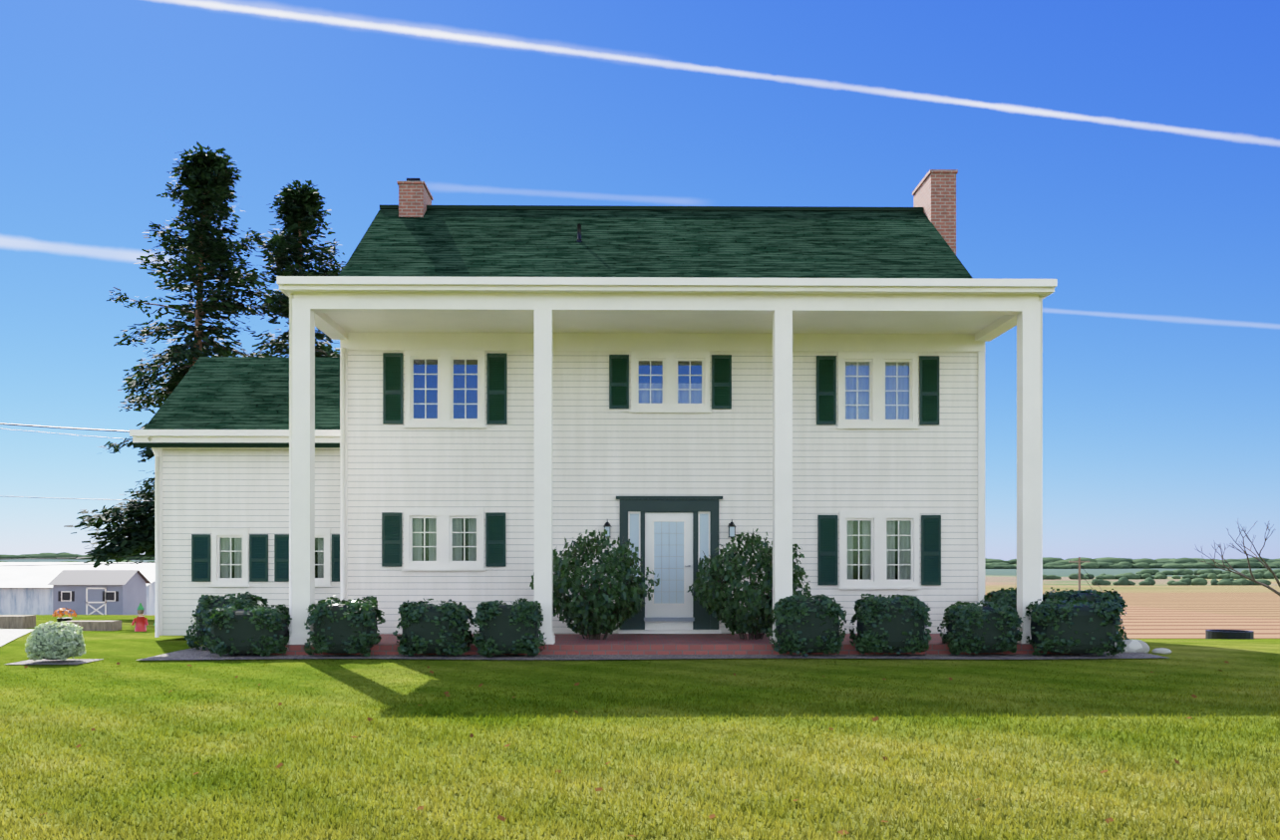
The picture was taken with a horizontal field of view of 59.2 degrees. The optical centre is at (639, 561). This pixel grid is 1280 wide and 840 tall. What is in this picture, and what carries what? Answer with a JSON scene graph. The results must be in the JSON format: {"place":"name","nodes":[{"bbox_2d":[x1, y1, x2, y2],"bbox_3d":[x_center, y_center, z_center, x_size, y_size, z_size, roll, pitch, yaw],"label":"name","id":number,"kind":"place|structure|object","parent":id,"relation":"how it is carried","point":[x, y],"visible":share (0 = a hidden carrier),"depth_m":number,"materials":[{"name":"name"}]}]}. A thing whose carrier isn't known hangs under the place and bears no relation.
{"place":"outdoors","nodes":[
{"label":"outdoors","id":0,"kind":"place"},
{"bbox_2d":[0,423,155,566],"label":"power lines","id":1,"kind":"object","parent":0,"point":[70,498],"visible":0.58,"depth_m":29.67,"materials":[{"name":"black metal"}]},
{"bbox_2d":[220,359,911,580],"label":"window panes","id":2,"kind":"structure","parent":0,"point":[646,401],"depth_m":21.14,"materials":[{"name":"clear glass"}]},
{"bbox_2d":[0,559,1279,839],"bbox_3d":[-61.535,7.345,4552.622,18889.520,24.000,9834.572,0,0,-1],"label":"ground","id":3,"kind":"structure","parent":0,"point":[1176,621],"depth_m":12.53,"materials":[{"name":"green plant"}]},
{"bbox_2d":[0,629,32,646],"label":"driveway","id":4,"kind":"structure","parent":3,"relation":"on","point":[7,636],"depth_m":24.07,"materials":[{"name":"white concrete"}]},
{"bbox_2d":[5,658,103,664],"bbox_3d":[-8.949,1.542,17.239,1.100,0.006,0.850,0,0,-1],"label":"shrub bed","id":5,"kind":"object","parent":3,"relation":"on","point":[59,662],"visible":0.89,"depth_m":17.17,"materials":[{"name":"stone"}]},
{"bbox_2d":[24,621,85,660],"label":"shrub","id":6,"kind":"object","parent":5,"relation":"on","point":[63,641],"visible":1,"depth_m":17.01,"materials":[{"name":"green plant"}]},
{"bbox_2d":[0,603,155,632],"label":"garden ornaments","id":7,"kind":"object","parent":3,"relation":"on","point":[27,621],"visible":0.65,"depth_m":26.67,"materials":[{"name":"brown wood"}]},
{"bbox_2d":[0,562,155,615],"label":"barn","id":8,"kind":"structure","parent":3,"relation":"on","point":[26,590],"depth_m":100.36,"materials":[{"name":"metal"}]},
{"bbox_2d":[47,570,151,615],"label":"garden shed","id":9,"kind":"structure","parent":3,"relation":"on","point":[101,592],"depth_m":61.70,"materials":[{"name":"grey wood"}]},
{"bbox_2d":[63,141,283,568],"bbox_3d":[-15.040,-6.000,37.889,6.991,16.006,7.023,0,0,-1],"label":"tree","id":10,"kind":"object","parent":3,"relation":"on","point":[206,179],"visible":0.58,"depth_m":37.29,"materials":[{"name":"green plant"}]},
{"bbox_2d":[163,645,258,654],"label":"planting bed stones","id":11,"kind":"object","parent":3,"relation":"on","point":[192,652],"visible":0.17,"depth_m":18.65,"materials":[{"name":"grey stone"}]},
{"bbox_2d":[184,592,269,650],"bbox_3d":[-7.136,1.035,19.663,1.322,1.005,1.107,0,0,-1],"label":"boxwood bush","id":12,"kind":"object","parent":11,"relation":"on","point":[206,603],"visible":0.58,"depth_m":19.30,"materials":[{"name":"green plant"}]},
{"bbox_2d":[202,604,292,656],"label":"boxwood bush","id":13,"kind":"object","parent":11,"relation":"on","point":[243,629],"visible":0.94,"depth_m":17.98,"materials":[{"name":"green plant"}]},
{"bbox_2d":[214,179,345,357],"bbox_3d":[-11.359,-5.501,38.963,6.573,15.346,6.045,0,0,-1],"label":"conifer tree","id":14,"kind":"object","parent":3,"relation":"on","point":[298,211],"visible":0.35,"depth_m":38.45,"materials":[{"name":"green plant"}]},
{"bbox_2d":[303,595,385,656],"bbox_3d":[-4.784,1.040,18.336,1.223,0.978,1.153,0,0,-1],"label":"boxwood bush","id":15,"kind":"object","parent":3,"relation":"on","point":[343,626],"visible":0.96,"depth_m":17.91,"materials":[{"name":"green plant"}]},
{"bbox_2d":[392,598,474,656],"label":"boxwood bush","id":16,"kind":"object","parent":3,"relation":"on","point":[443,629],"visible":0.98,"depth_m":17.93,"materials":[{"name":"green plant"}]},
{"bbox_2d":[470,598,546,657],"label":"boxwood bush","id":17,"kind":"object","parent":3,"relation":"on","point":[512,629],"visible":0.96,"depth_m":17.85,"materials":[{"name":"green plant"}]},
{"bbox_2d":[0,656,1279,839],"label":"lawn grass","id":18,"kind":"structure","parent":3,"relation":"on","point":[812,834],"depth_m":8.64,"materials":[{"name":"green plant"}]},
{"bbox_2d":[0,552,1279,586],"bbox_3d":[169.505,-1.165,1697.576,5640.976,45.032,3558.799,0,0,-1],"label":"treeline","id":19,"kind":"object","parent":3,"relation":"on","point":[1183,566],"visible":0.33,"depth_m":2180.34,"materials":[{"name":"green plant"}]},
{"bbox_2d":[23,660,1263,836],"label":"fallen leaves","id":20,"kind":"object","parent":3,"relation":"on","point":[502,818],"visible":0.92,"depth_m":8.88,"materials":[{"name":"brown plant"}]},
{"bbox_2d":[135,653,1166,660],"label":"planting bed stones","id":21,"kind":"object","parent":3,"relation":"on","point":[653,657],"visible":0.94,"depth_m":17.95,"materials":[{"name":"stone"}]},
{"bbox_2d":[687,528,811,639],"bbox_3d":[1.902,0.491,19.720,2.174,2.124,1.855,0,0,-1],"label":"shrub","id":22,"kind":"object","parent":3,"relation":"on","point":[735,615],"visible":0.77,"depth_m":19.30,"materials":[{"name":"green plant"}]},
{"bbox_2d":[766,594,847,656],"bbox_3d":[2.711,1.030,18.361,1.287,0.985,1.114,0,0,-1],"label":"boxwood bush","id":23,"kind":"object","parent":3,"relation":"on","point":[804,625],"visible":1,"depth_m":17.97,"materials":[{"name":"green plant"}]},
{"bbox_2d":[848,593,932,654],"bbox_3d":[4.083,1.028,18.396,1.295,0.988,1.120,0,0,-1],"label":"boxwood bush","id":24,"kind":"object","parent":3,"relation":"on","point":[896,624],"visible":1,"depth_m":17.98,"materials":[{"name":"green plant"}]},
{"bbox_2d":[937,600,1023,654],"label":"boxwood bush","id":25,"kind":"object","parent":3,"relation":"on","point":[994,627],"visible":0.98,"depth_m":18.02,"materials":[{"name":"green plant"}]},
{"bbox_2d":[983,587,1016,611],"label":"boxwood bush","id":26,"kind":"object","parent":3,"relation":"on","point":[1008,596],"visible":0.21,"depth_m":20.05,"materials":[{"name":"green plant"}]},
{"bbox_2d":[1016,599,1126,655],"bbox_3d":[7.027,1.075,18.333,1.541,0.917,1.188,0,0,-1],"label":"boxwood bush","id":27,"kind":"object","parent":3,"relation":"on","point":[1077,627],"visible":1,"depth_m":17.90,"materials":[{"name":"green plant"}]},
{"bbox_2d":[1042,587,1129,642],"bbox_3d":[7.678,0.998,19.636,1.445,1.076,1.073,0,0,-1],"label":"boxwood bush","id":28,"kind":"object","parent":3,"relation":"on","point":[1095,595],"visible":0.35,"depth_m":19.28,"materials":[{"name":"green plant"}]},
{"bbox_2d":[1068,557,1125,616],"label":"utility pole","id":29,"kind":"object","parent":3,"relation":"on","point":[1080,566],"visible":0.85,"depth_m":120.64,"materials":[{"name":"brown wood"}]},
{"bbox_2d":[1098,651,1145,653],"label":"planting bed stones","id":30,"kind":"object","parent":3,"relation":"on","point":[1126,653],"visible":0.11,"depth_m":18.67,"materials":[{"name":"grey stone"}]},
{"bbox_2d":[1112,640,1171,653],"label":"rocks","id":31,"kind":"object","parent":3,"relation":"on","point":[1135,646],"visible":0.56,"depth_m":18.82,"materials":[{"name":"white stone"}]},
{"bbox_2d":[1205,630,1254,639],"bbox_3d":[12.901,1.629,24.664,0.940,0.200,0.940,0,0,-1],"label":"fire ring","id":32,"kind":"object","parent":3,"relation":"on","point":[1230,634],"visible":0.79,"depth_m":24.31,"materials":[{"name":"black metal"}]},
{"bbox_2d":[1195,520,1279,596],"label":"bare tree","id":33,"kind":"object","parent":3,"relation":"on","point":[1266,566],"visible":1,"depth_m":41.30,"materials":[{"name":"brown plant"}]},
{"bbox_2d":[0,0,1279,561],"label":"sky","id":34,"kind":"structure","parent":0,"point":[1123,154],"materials":[{"name":"blue"}]},
{"bbox_2d":[270,634,1055,654],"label":"porch floor","id":35,"kind":"structure","parent":0,"point":[660,644],"depth_m":18.45,"materials":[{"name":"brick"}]},
{"bbox_2d":[162,349,977,636],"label":"house walls","id":36,"kind":"structure","parent":35,"relation":"on","point":[604,456],"depth_m":21.11,"materials":[{"name":"white wood"}]},
{"bbox_2d":[132,204,972,447],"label":"house roof","id":37,"kind":"structure","parent":36,"relation":"on","point":[229,393],"depth_m":23.51,"materials":[{"name":"green"}]},
{"bbox_2d":[396,169,958,255],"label":"chimneys","id":38,"kind":"object","parent":37,"relation":"on","point":[934,193],"visible":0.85,"depth_m":24.93,"materials":[{"name":"brown brick"}]},
{"bbox_2d":[129,332,985,638],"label":"house trim","id":39,"kind":"structure","parent":36,"relation":"attached to","point":[666,349],"depth_m":21.09,"materials":[{"name":"white wood"}]},
{"bbox_2d":[220,359,910,580],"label":"window frames","id":40,"kind":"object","parent":36,"relation":"in","point":[687,401],"depth_m":21.31,"materials":[{"name":"white wood"}]},
{"bbox_2d":[191,352,941,585],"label":"shutters","id":41,"kind":"object","parent":36,"relation":"attached to","point":[393,388],"visible":0.98,"depth_m":21.10,"materials":[{"name":"green wood"}]},
{"bbox_2d":[616,496,722,634],"bbox_3d":[0.550,0.065,20.974,2.000,2.560,0.360,0,0,-1],"label":"front door","id":42,"kind":"structure","parent":36,"relation":"in","point":[672,538],"depth_m":21.09,"materials":[{"name":"wood"}]},
{"bbox_2d":[603,520,736,539],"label":"wall lanterns","id":43,"kind":"object","parent":36,"relation":"attached to","point":[732,526],"visible":0.85,"depth_m":20.92,"materials":[{"name":"black metal"}]},
{"bbox_2d":[529,529,659,639],"bbox_3d":[-0.788,0.490,19.685,2.271,2.124,1.856,0,0,-1],"label":"shrub","id":44,"kind":"object","parent":35,"relation":"on","point":[593,612],"visible":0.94,"depth_m":19.30,"materials":[{"name":"green plant"}]},
{"bbox_2d":[289,309,1040,644],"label":"portico columns","id":45,"kind":"structure","parent":35,"relation":"on","point":[1027,459],"depth_m":18.54,"materials":[{"name":"white wood"}]},
{"bbox_2d":[276,276,1057,649],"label":"portico entablature","id":46,"kind":"structure","parent":35,"relation":"on","point":[344,306],"depth_m":18.55,"materials":[{"name":"white wood"}]}
]}

